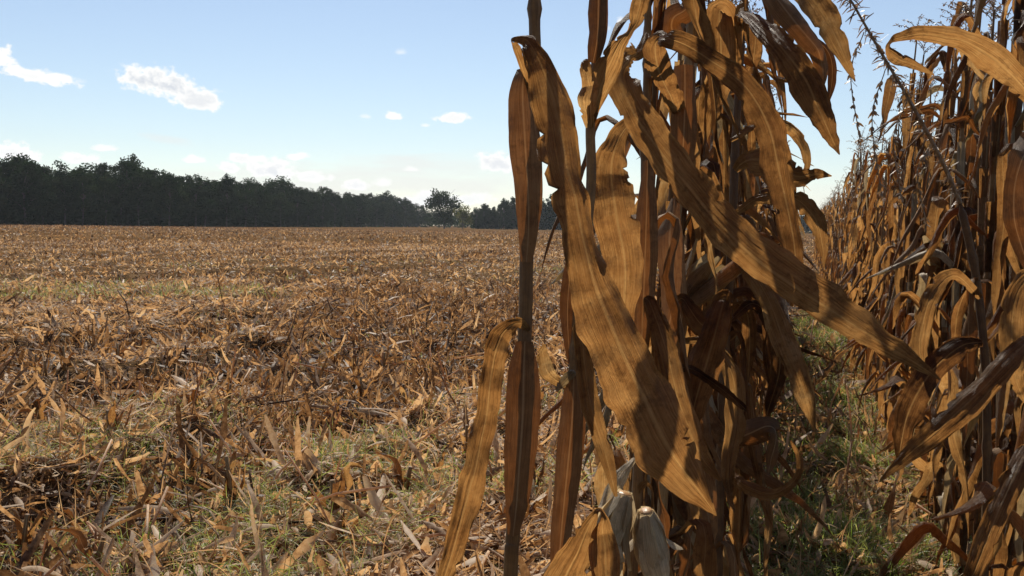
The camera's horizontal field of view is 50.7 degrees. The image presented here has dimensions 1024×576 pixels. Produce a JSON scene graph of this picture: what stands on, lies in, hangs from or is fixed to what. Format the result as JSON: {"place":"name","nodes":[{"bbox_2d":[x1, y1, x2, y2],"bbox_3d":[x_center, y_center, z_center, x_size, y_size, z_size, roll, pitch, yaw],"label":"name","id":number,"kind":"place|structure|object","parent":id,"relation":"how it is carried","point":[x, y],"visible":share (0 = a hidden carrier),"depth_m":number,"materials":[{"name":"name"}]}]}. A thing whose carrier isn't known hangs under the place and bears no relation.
{"place":"outdoors","nodes":[
{"label":"outdoors","id":0,"kind":"place"},
{"bbox_2d":[0,224,972,575],"bbox_3d":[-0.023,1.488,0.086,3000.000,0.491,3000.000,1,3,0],"label":"field","id":1,"kind":"structure","parent":0,"point":[52,482],"depth_m":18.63,"materials":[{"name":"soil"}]},
{"bbox_2d":[0,153,34,202],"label":"tree","id":2,"kind":"object","parent":1,"relation":"on","point":[4,166],"visible":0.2,"depth_m":237.88,"materials":[{"name":"green plant"}]},
{"bbox_2d":[1,160,57,224],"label":"tree","id":3,"kind":"object","parent":1,"relation":"on","point":[24,189],"visible":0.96,"depth_m":233.64,"materials":[{"name":"green plant"}]},
{"bbox_2d":[15,397,50,419],"bbox_3d":[-3.255,0.874,7.362,0.229,0.269,0.166,4,4,40],"label":"corn stub","id":4,"kind":"object","parent":1,"relation":"on","point":[39,410],"visible":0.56,"depth_m":7.36,"materials":[{"name":"brown plant"}]},
{"bbox_2d":[9,508,57,555],"bbox_3d":[-2.230,1.161,4.992,0.230,0.270,0.126,1,3,-3],"label":"corn stub","id":5,"kind":"object","parent":1,"relation":"on","point":[23,536],"visible":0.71,"depth_m":5.00,"materials":[{"name":"brown plant"}]},
{"bbox_2d":[25,164,65,224],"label":"tree","id":6,"kind":"object","parent":1,"relation":"on","point":[45,170],"visible":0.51,"depth_m":239.32,"materials":[{"name":"green plant"}]},
{"bbox_2d":[48,170,83,224],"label":"tree","id":7,"kind":"object","parent":1,"relation":"on","point":[65,182],"visible":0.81,"depth_m":241.66,"materials":[{"name":"green plant"}]},
{"bbox_2d":[48,527,105,575],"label":"corn stub","id":8,"kind":"object","parent":1,"relation":"on","point":[83,547],"visible":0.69,"depth_m":4.22,"materials":[{"name":"brown plant"}]},
{"bbox_2d":[52,506,106,531],"bbox_3d":[-2.154,1.174,5.411,0.275,0.185,0.096,1,3,-4],"label":"corn stub","id":9,"kind":"object","parent":1,"relation":"on","point":[72,514],"visible":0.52,"depth_m":5.42,"materials":[{"name":"brown plant"}]},
{"bbox_2d":[62,170,102,225],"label":"tree","id":10,"kind":"object","parent":1,"relation":"on","point":[89,197],"visible":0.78,"depth_m":245.50,"materials":[{"name":"green plant"}]},
{"bbox_2d":[92,176,122,225],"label":"tree","id":11,"kind":"object","parent":1,"relation":"on","point":[105,208],"visible":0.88,"depth_m":249.30,"materials":[{"name":"green plant"}]},
{"bbox_2d":[102,399,123,431],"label":"corn stub","id":12,"kind":"object","parent":1,"relation":"on","point":[109,419],"visible":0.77,"depth_m":6.88,"materials":[{"name":"brown plant"}]},
{"bbox_2d":[108,161,144,225],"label":"tree","id":13,"kind":"object","parent":1,"relation":"on","point":[123,166],"visible":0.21,"depth_m":258.47,"materials":[{"name":"green plant"}]},
{"bbox_2d":[133,169,163,225],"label":"tree","id":14,"kind":"object","parent":1,"relation":"on","point":[144,222],"visible":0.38,"depth_m":259.51,"materials":[{"name":"green plant"}]},
{"bbox_2d":[156,172,189,225],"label":"tree","id":15,"kind":"object","parent":1,"relation":"on","point":[170,185],"visible":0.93,"depth_m":264.60,"materials":[{"name":"green plant"}]},
{"bbox_2d":[177,173,214,226],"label":"tree","id":16,"kind":"object","parent":1,"relation":"on","point":[197,189],"visible":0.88,"depth_m":273.79,"materials":[{"name":"green plant"}]},
{"bbox_2d":[192,180,220,226],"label":"tree","id":17,"kind":"object","parent":1,"relation":"on","point":[214,194],"visible":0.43,"depth_m":281.65,"materials":[{"name":"green plant"}]},
{"bbox_2d":[200,449,248,508],"bbox_3d":[-1.402,0.947,5.303,0.236,0.287,0.138,-1,4,-24],"label":"corn stub","id":18,"kind":"object","parent":1,"relation":"on","point":[228,483],"visible":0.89,"depth_m":5.28,"materials":[{"name":"brown plant"}]},
{"bbox_2d":[214,174,243,226],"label":"tree","id":19,"kind":"object","parent":1,"relation":"on","point":[227,186],"visible":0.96,"depth_m":287.92,"materials":[{"name":"green plant"}]},
{"bbox_2d":[231,190,260,226],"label":"tree","id":20,"kind":"object","parent":1,"relation":"on","point":[247,203],"visible":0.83,"depth_m":300.94,"materials":[{"name":"green plant"}]},
{"bbox_2d":[241,182,271,226],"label":"tree","id":21,"kind":"object","parent":1,"relation":"on","point":[261,196],"visible":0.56,"depth_m":307.68,"materials":[{"name":"green plant"}]},
{"bbox_2d":[269,180,301,223],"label":"tree","id":22,"kind":"object","parent":1,"relation":"on","point":[280,184],"visible":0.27,"depth_m":341.09,"materials":[{"name":"green plant"}]},
{"bbox_2d":[281,186,313,226],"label":"tree","id":23,"kind":"object","parent":1,"relation":"on","point":[301,213],"visible":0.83,"depth_m":335.86,"materials":[{"name":"green plant"}]},
{"bbox_2d":[299,188,322,226],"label":"tree","id":24,"kind":"object","parent":1,"relation":"on","point":[314,195],"visible":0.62,"depth_m":347.14,"materials":[{"name":"green plant"}]},
{"bbox_2d":[314,194,333,226],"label":"tree","id":25,"kind":"object","parent":1,"relation":"on","point":[325,201],"visible":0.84,"depth_m":356.47,"materials":[{"name":"green plant"}]},
{"bbox_2d":[305,462,363,512],"bbox_3d":[-0.820,0.978,5.019,0.207,0.326,0.227,2,4,24],"label":"corn stub","id":26,"kind":"object","parent":1,"relation":"on","point":[339,485],"visible":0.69,"depth_m":5.06,"materials":[{"name":"brown plant"}]},
{"bbox_2d":[324,192,345,226],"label":"tree","id":27,"kind":"object","parent":1,"relation":"on","point":[338,204],"visible":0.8,"depth_m":379.09,"materials":[{"name":"green plant"}]},
{"bbox_2d":[340,198,358,226],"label":"tree","id":28,"kind":"object","parent":1,"relation":"on","point":[349,205],"visible":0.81,"depth_m":393.58,"materials":[{"name":"green plant"}]},
{"bbox_2d":[333,508,370,540],"bbox_3d":[-0.698,1.045,4.671,0.130,0.184,0.127,3,4,26],"label":"corn stub","id":29,"kind":"object","parent":1,"relation":"on","point":[341,523],"visible":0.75,"depth_m":4.67,"materials":[{"name":"brown plant"}]},
{"bbox_2d":[349,195,365,226],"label":"tree","id":30,"kind":"object","parent":1,"relation":"on","point":[357,202],"visible":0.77,"depth_m":410.31,"materials":[{"name":"green plant"}]},
{"bbox_2d":[368,202,386,226],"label":"tree","id":31,"kind":"object","parent":1,"relation":"on","point":[379,211],"visible":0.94,"depth_m":441.59,"materials":[{"name":"green plant"}]},
{"bbox_2d":[375,452,415,489],"bbox_3d":[-0.591,0.958,5.473,0.208,0.242,0.170,0,3,-15],"label":"corn stub","id":32,"kind":"object","parent":1,"relation":"on","point":[399,472],"visible":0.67,"depth_m":5.46,"materials":[{"name":"brown plant"}]},
{"bbox_2d":[0,200,810,232],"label":"undergrowth","id":33,"kind":"object","parent":1,"relation":"on","point":[76,221],"visible":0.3,"depth_m":293.22,"materials":[{"name":"green plant"}]},
{"bbox_2d":[398,197,414,226],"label":"tree","id":34,"kind":"object","parent":1,"relation":"on","point":[405,202],"visible":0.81,"depth_m":504.96,"materials":[{"name":"green plant"}]},
{"bbox_2d":[422,188,462,228],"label":"tree","id":35,"kind":"object","parent":1,"relation":"on","point":[438,198],"visible":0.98,"depth_m":401.26,"materials":[{"name":"green plant"}]},
{"bbox_2d":[452,205,472,228],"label":"tree","id":36,"kind":"object","parent":1,"relation":"on","point":[464,214],"visible":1,"depth_m":358.79,"materials":[{"name":"green plant"}]},
{"bbox_2d":[0,256,972,575],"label":"broken stalks","id":37,"kind":"object","parent":1,"relation":"on","point":[148,528],"visible":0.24,"depth_m":6.93,"materials":[{"name":"brown plant"}]},
{"bbox_2d":[0,223,976,575],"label":"crop residue","id":38,"kind":"object","parent":1,"relation":"on","point":[304,409],"visible":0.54,"depth_m":7.75},
{"bbox_2d":[494,198,512,228],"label":"tree","id":39,"kind":"object","parent":1,"relation":"on","point":[503,205],"visible":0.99,"depth_m":425.81,"materials":[{"name":"green plant"}]},
{"bbox_2d":[497,497,545,520],"bbox_3d":[0.027,1.005,4.793,0.098,0.174,0.275,4,4,43],"label":"corn stub","id":40,"kind":"object","parent":1,"relation":"on","point":[534,505],"visible":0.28,"depth_m":4.80,"materials":[{"name":"brown plant"}]},
{"bbox_2d":[540,194,556,229],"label":"tree","id":41,"kind":"object","parent":1,"relation":"on","point":[548,215],"visible":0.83,"depth_m":423.54,"materials":[{"name":"green plant"}]},
{"bbox_2d":[437,0,716,575],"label":"corn plant","id":42,"kind":"object","parent":1,"relation":"on","point":[640,399],"visible":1,"depth_m":1.51,"materials":[{"name":"brown plant"}]},
{"bbox_2d":[536,0,649,575],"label":"corn plant","id":43,"kind":"object","parent":1,"relation":"on","point":[592,543],"visible":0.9,"depth_m":1.83,"materials":[{"name":"brown plant"}]},
{"bbox_2d":[553,23,787,575],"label":"corn plant","id":44,"kind":"object","parent":1,"relation":"on","point":[646,491],"visible":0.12,"depth_m":2.81,"materials":[{"name":"brown plant"}]},
{"bbox_2d":[587,55,753,575],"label":"corn plant","id":45,"kind":"object","parent":1,"relation":"on","point":[719,130],"visible":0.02,"depth_m":3.21,"materials":[{"name":"brown plant"}]},
{"bbox_2d":[583,0,784,575],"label":"corn plant","id":46,"kind":"object","parent":1,"relation":"on","point":[741,295],"visible":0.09,"depth_m":3.53,"materials":[{"name":"brown plant"}]},
{"bbox_2d":[626,0,745,575],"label":"corn plant","id":47,"kind":"object","parent":1,"relation":"on","point":[705,153],"visible":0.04,"depth_m":3.56,"materials":[{"name":"brown plant"}]},
{"bbox_2d":[539,0,834,575],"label":"corn plant","id":48,"kind":"object","parent":1,"relation":"on","point":[700,280],"visible":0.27,"depth_m":2.61,"materials":[{"name":"brown plant"}]},
{"bbox_2d":[623,0,782,575],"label":"corn plant","id":49,"kind":"object","parent":1,"relation":"on","point":[718,168],"visible":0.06,"depth_m":3.47,"materials":[{"name":"brown plant"}]},
{"bbox_2d":[585,24,841,575],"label":"corn plant","id":50,"kind":"object","parent":1,"relation":"on","point":[678,508],"visible":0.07,"depth_m":2.95,"materials":[{"name":"brown plant"}]},
{"bbox_2d":[642,0,803,575],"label":"corn plant","id":51,"kind":"object","parent":1,"relation":"on","point":[709,359],"visible":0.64,"depth_m":2.23,"materials":[{"name":"brown plant"}]},
{"bbox_2d":[656,93,804,566],"bbox_3d":[0.650,0.197,3.866,0.604,2.378,0.617,1,3,0],"label":"corn plant","id":52,"kind":"object","parent":1,"relation":"on","point":[711,151],"visible":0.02,"depth_m":3.70,"materials":[{"name":"brown plant"}]},
{"bbox_2d":[685,0,776,511],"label":"corn plant","id":53,"kind":"object","parent":1,"relation":"on","point":[767,64],"visible":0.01,"depth_m":4.64,"materials":[{"name":"brown plant"}]},
{"bbox_2d":[706,0,758,451],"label":"corn plant","id":54,"kind":"object","parent":1,"relation":"on","point":[749,219],"visible":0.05,"depth_m":3.94,"materials":[{"name":"brown plant"}]},
{"bbox_2d":[702,0,767,575],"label":"corn plant","id":55,"kind":"object","parent":1,"relation":"on","point":[726,570],"depth_m":3.85,"materials":[{"name":"brown plant"}]},
{"bbox_2d":[733,0,770,369],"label":"corn plant","id":56,"kind":"object","parent":1,"relation":"on","point":[759,356],"visible":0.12,"depth_m":4.58,"materials":[{"name":"brown plant"}]},
{"bbox_2d":[684,53,823,500],"bbox_3d":[0.786,-0.056,4.445,0.627,2.550,1.061,-2,5,-45],"label":"corn plant","id":57,"kind":"object","parent":1,"relation":"on","point":[780,459],"visible":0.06,"depth_m":4.38,"materials":[{"name":"brown plant"}]},
{"bbox_2d":[672,59,842,575],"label":"corn plant","id":58,"kind":"object","parent":1,"relation":"on","point":[730,100],"visible":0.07,"depth_m":3.15,"materials":[{"name":"brown plant"}]},
{"bbox_2d":[736,80,782,397],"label":"corn plant","id":59,"kind":"object","parent":1,"relation":"on","point":[761,370],"visible":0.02,"depth_m":5.11,"materials":[{"name":"brown plant"}]},
{"bbox_2d":[593,0,939,575],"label":"corn plant","id":60,"kind":"object","parent":1,"relation":"on","point":[628,242],"visible":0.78,"depth_m":2.02,"materials":[{"name":"brown plant"}]},
{"bbox_2d":[704,0,855,575],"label":"corn plant","id":61,"kind":"object","parent":1,"relation":"on","point":[805,77],"visible":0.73,"depth_m":2.44,"materials":[{"name":"brown plant"}]},
{"bbox_2d":[788,140,895,294],"bbox_3d":[11.056,-1.539,32.845,5.596,2.912,56.075,2,3,15],"label":"standing corn","id":62,"kind":"object","parent":1,"relation":"on","point":[831,269],"visible":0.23,"depth_m":22.97,"materials":[{"name":"brown plant"}]},
{"bbox_2d":[846,131,873,352],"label":"corn plant","id":63,"kind":"object","parent":1,"relation":"on","point":[852,275],"visible":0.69,"depth_m":12.50,"materials":[{"name":"brown plant"}]},
{"bbox_2d":[838,135,882,349],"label":"corn plant","id":64,"kind":"object","parent":1,"relation":"on","point":[845,278],"visible":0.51,"depth_m":12.61,"materials":[{"name":"brown plant"}]},
{"bbox_2d":[849,172,883,375],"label":"corn plant","id":65,"kind":"object","parent":1,"relation":"on","point":[860,223],"visible":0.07,"depth_m":11.52,"materials":[{"name":"brown plant"}]},
{"bbox_2d":[849,133,887,384],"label":"corn plant","id":66,"kind":"object","parent":1,"relation":"on","point":[864,297],"visible":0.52,"depth_m":10.78,"materials":[{"name":"brown plant"}]},
{"bbox_2d":[841,160,900,372],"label":"corn plant","id":67,"kind":"object","parent":1,"relation":"on","point":[857,301],"visible":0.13,"depth_m":11.09,"materials":[{"name":"brown plant"}]},
{"bbox_2d":[857,152,889,397],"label":"corn plant","id":68,"kind":"object","parent":1,"relation":"on","point":[874,366],"visible":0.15,"depth_m":9.40,"materials":[{"name":"brown plant"}]},
{"bbox_2d":[861,151,886,395],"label":"corn plant","id":69,"kind":"object","parent":1,"relation":"on","point":[868,348],"visible":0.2,"depth_m":9.69,"materials":[{"name":"brown plant"}]},
{"bbox_2d":[865,141,893,409],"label":"corn plant","id":70,"kind":"object","parent":1,"relation":"on","point":[879,360],"visible":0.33,"depth_m":9.06,"materials":[{"name":"brown plant"}]},
{"bbox_2d":[866,105,902,405],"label":"corn plant","id":71,"kind":"object","parent":1,"relation":"on","point":[868,216],"visible":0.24,"depth_m":8.88,"materials":[{"name":"brown plant"}]},
{"bbox_2d":[847,80,936,392],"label":"corn plant","id":72,"kind":"object","parent":1,"relation":"on","point":[883,255],"visible":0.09,"depth_m":7.25,"materials":[{"name":"brown plant"}]},
{"bbox_2d":[830,0,968,472],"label":"corn plant","id":73,"kind":"object","parent":1,"relation":"on","point":[942,54],"visible":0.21,"depth_m":6.03,"materials":[{"name":"brown plant"}]},
{"bbox_2d":[861,87,938,373],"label":"corn plant","id":74,"kind":"object","parent":1,"relation":"on","point":[893,244],"visible":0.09,"depth_m":7.93,"materials":[{"name":"brown plant"}]},
{"bbox_2d":[868,63,935,398],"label":"corn plant","id":75,"kind":"object","parent":1,"relation":"on","point":[883,169],"visible":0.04,"depth_m":7.78,"materials":[{"name":"brown plant"}]},
{"bbox_2d":[835,6,974,433],"bbox_3d":[2.360,-0.220,6.223,0.934,2.716,0.345,2,3,13],"label":"corn plant","id":76,"kind":"object","parent":1,"relation":"on","point":[935,63],"visible":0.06,"depth_m":6.21,"materials":[{"name":"brown plant"}]},
{"bbox_2d":[875,53,935,399],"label":"corn plant","id":77,"kind":"object","parent":1,"relation":"on","point":[913,267],"visible":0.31,"depth_m":6.58,"materials":[{"name":"brown plant"}]},
{"bbox_2d":[863,40,955,440],"bbox_3d":[2.564,-0.176,6.937,0.673,2.919,0.636,2,4,23],"label":"corn plant","id":78,"kind":"object","parent":1,"relation":"on","point":[907,214],"visible":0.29,"depth_m":6.95,"materials":[{"name":"brown plant"}]},
{"bbox_2d":[864,71,954,399],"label":"corn plant","id":79,"kind":"object","parent":1,"relation":"on","point":[876,262],"visible":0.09,"depth_m":6.98,"materials":[{"name":"brown plant"}]},
{"bbox_2d":[877,14,943,428],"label":"corn plant","id":80,"kind":"object","parent":1,"relation":"on","point":[887,103],"visible":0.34,"depth_m":7.39,"materials":[{"name":"brown plant"}]},
{"bbox_2d":[858,1,979,541],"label":"corn plant","id":81,"kind":"object","parent":1,"relation":"on","point":[954,134],"visible":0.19,"depth_m":5.11,"materials":[{"name":"brown plant"}]},
{"bbox_2d":[863,0,978,508],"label":"corn plant","id":82,"kind":"object","parent":1,"relation":"on","point":[923,247],"visible":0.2,"depth_m":5.37,"materials":[{"name":"brown plant"}]},
{"bbox_2d":[882,16,961,403],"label":"corn plant","id":83,"kind":"object","parent":1,"relation":"on","point":[925,161],"visible":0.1,"depth_m":6.42,"materials":[{"name":"brown plant"}]},
{"bbox_2d":[870,1,975,426],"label":"corn plant","id":84,"kind":"object","parent":1,"relation":"on","point":[952,103],"visible":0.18,"depth_m":5.67,"materials":[{"name":"brown plant"}]},
{"bbox_2d":[884,57,965,454],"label":"corn plant","id":85,"kind":"object","parent":1,"relation":"on","point":[909,189],"visible":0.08,"depth_m":6.19,"materials":[{"name":"brown plant"}]},
{"bbox_2d":[875,2,975,425],"bbox_3d":[2.347,-0.178,5.854,0.674,2.742,1.141,3,4,29],"label":"corn plant","id":86,"kind":"object","parent":1,"relation":"on","point":[930,105],"visible":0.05,"depth_m":5.74,"materials":[{"name":"brown plant"}]},
{"bbox_2d":[833,0,1022,575],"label":"corn plant","id":87,"kind":"object","parent":1,"relation":"on","point":[942,360],"visible":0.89,"depth_m":2.82,"materials":[{"name":"brown plant"}]},
{"bbox_2d":[882,15,981,523],"bbox_3d":[2.297,-0.138,5.200,1.041,2.840,0.412,0,4,-20],"label":"corn plant","id":88,"kind":"object","parent":1,"relation":"on","point":[936,205],"visible":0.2,"depth_m":5.19,"materials":[{"name":"brown plant"}]},
{"bbox_2d":[899,92,969,391],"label":"corn plant","id":89,"kind":"object","parent":1,"relation":"on","point":[905,248],"visible":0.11,"depth_m":6.73,"materials":[{"name":"brown plant"}]},
{"bbox_2d":[865,0,1011,575],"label":"corn plant","id":90,"kind":"object","parent":1,"relation":"on","point":[931,470],"visible":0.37,"depth_m":4.33,"materials":[{"name":"brown plant"}]},
{"bbox_2d":[898,0,993,531],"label":"corn plant","id":91,"kind":"object","parent":1,"relation":"on","point":[953,296],"visible":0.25,"depth_m":4.76,"materials":[{"name":"brown plant"}]},
{"bbox_2d":[880,6,1011,503],"bbox_3d":[2.064,0.027,4.963,0.320,2.516,0.865,-1,4,-33],"label":"corn plant","id":92,"kind":"object","parent":1,"relation":"on","point":[971,146],"visible":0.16,"depth_m":4.92,"materials":[{"name":"brown plant"}]},
{"bbox_2d":[877,0,1021,575],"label":"corn plant","id":93,"kind":"object","parent":1,"relation":"on","point":[916,533],"visible":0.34,"depth_m":4.04,"materials":[{"name":"brown plant"}]},
{"bbox_2d":[880,25,1023,575],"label":"corn plant","id":94,"kind":"object","parent":1,"relation":"on","point":[1000,63],"visible":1,"depth_m":2.07,"materials":[{"name":"brown plant"}]},
{"bbox_2d":[904,0,1011,538],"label":"corn plant","id":95,"kind":"object","parent":1,"relation":"on","point":[968,119],"visible":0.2,"depth_m":4.51,"materials":[{"name":"brown plant"}]},
{"bbox_2d":[901,18,1021,565],"bbox_3d":[1.906,0.113,4.340,0.641,2.417,0.523,1,3,5],"label":"corn plant","id":96,"kind":"object","parent":1,"relation":"on","point":[981,75],"visible":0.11,"depth_m":4.33,"materials":[{"name":"brown plant"}]},
{"bbox_2d":[928,279,1013,453],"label":"corn plant","id":97,"kind":"object","parent":1,"relation":"on","point":[960,308],"visible":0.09,"depth_m":3.78,"materials":[{"name":"brown plant"}]},
{"bbox_2d":[920,0,1023,504],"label":"corn plant","id":98,"kind":"object","parent":1,"relation":"on","point":[925,458],"visible":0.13,"depth_m":5.58,"materials":[{"name":"brown plant"}]},
{"bbox_2d":[924,0,1023,557],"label":"corn plant","id":99,"kind":"object","parent":1,"relation":"on","point":[932,409],"visible":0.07,"depth_m":3.91,"materials":[{"name":"brown plant"}]},
{"bbox_2d":[925,481,1023,561],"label":"corn plant","id":100,"kind":"object","parent":1,"relation":"on","point":[983,492],"visible":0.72,"depth_m":2.77,"materials":[{"name":"brown plant"}]},
{"bbox_2d":[927,0,1023,566],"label":"corn plant","id":101,"kind":"object","parent":1,"relation":"on","point":[987,79],"visible":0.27,"depth_m":3.95,"materials":[{"name":"brown plant"}]},
{"bbox_2d":[946,10,1023,565],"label":"corn plant","id":102,"kind":"object","parent":1,"relation":"on","point":[976,466],"visible":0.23,"depth_m":3.60,"materials":[{"name":"brown plant"}]},
{"bbox_2d":[957,0,1023,560],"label":"corn plant","id":103,"kind":"object","parent":1,"relation":"on","point":[991,326],"visible":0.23,"depth_m":3.21,"materials":[{"name":"brown plant"}]},
{"bbox_2d":[961,84,1023,545],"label":"corn plant","id":104,"kind":"object","parent":1,"relation":"on","point":[996,103],"visible":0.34,"depth_m":3.28,"materials":[{"name":"brown plant"}]},
{"bbox_2d":[971,0,1023,575],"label":"corn plant","id":105,"kind":"object","parent":1,"relation":"on","point":[1002,248],"visible":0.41,"depth_m":3.28,"materials":[{"name":"brown plant"}]},
{"bbox_2d":[0,0,1022,225],"label":"sky","id":106,"kind":"structure","parent":0,"point":[408,99],"materials":[{"name":"blue"}]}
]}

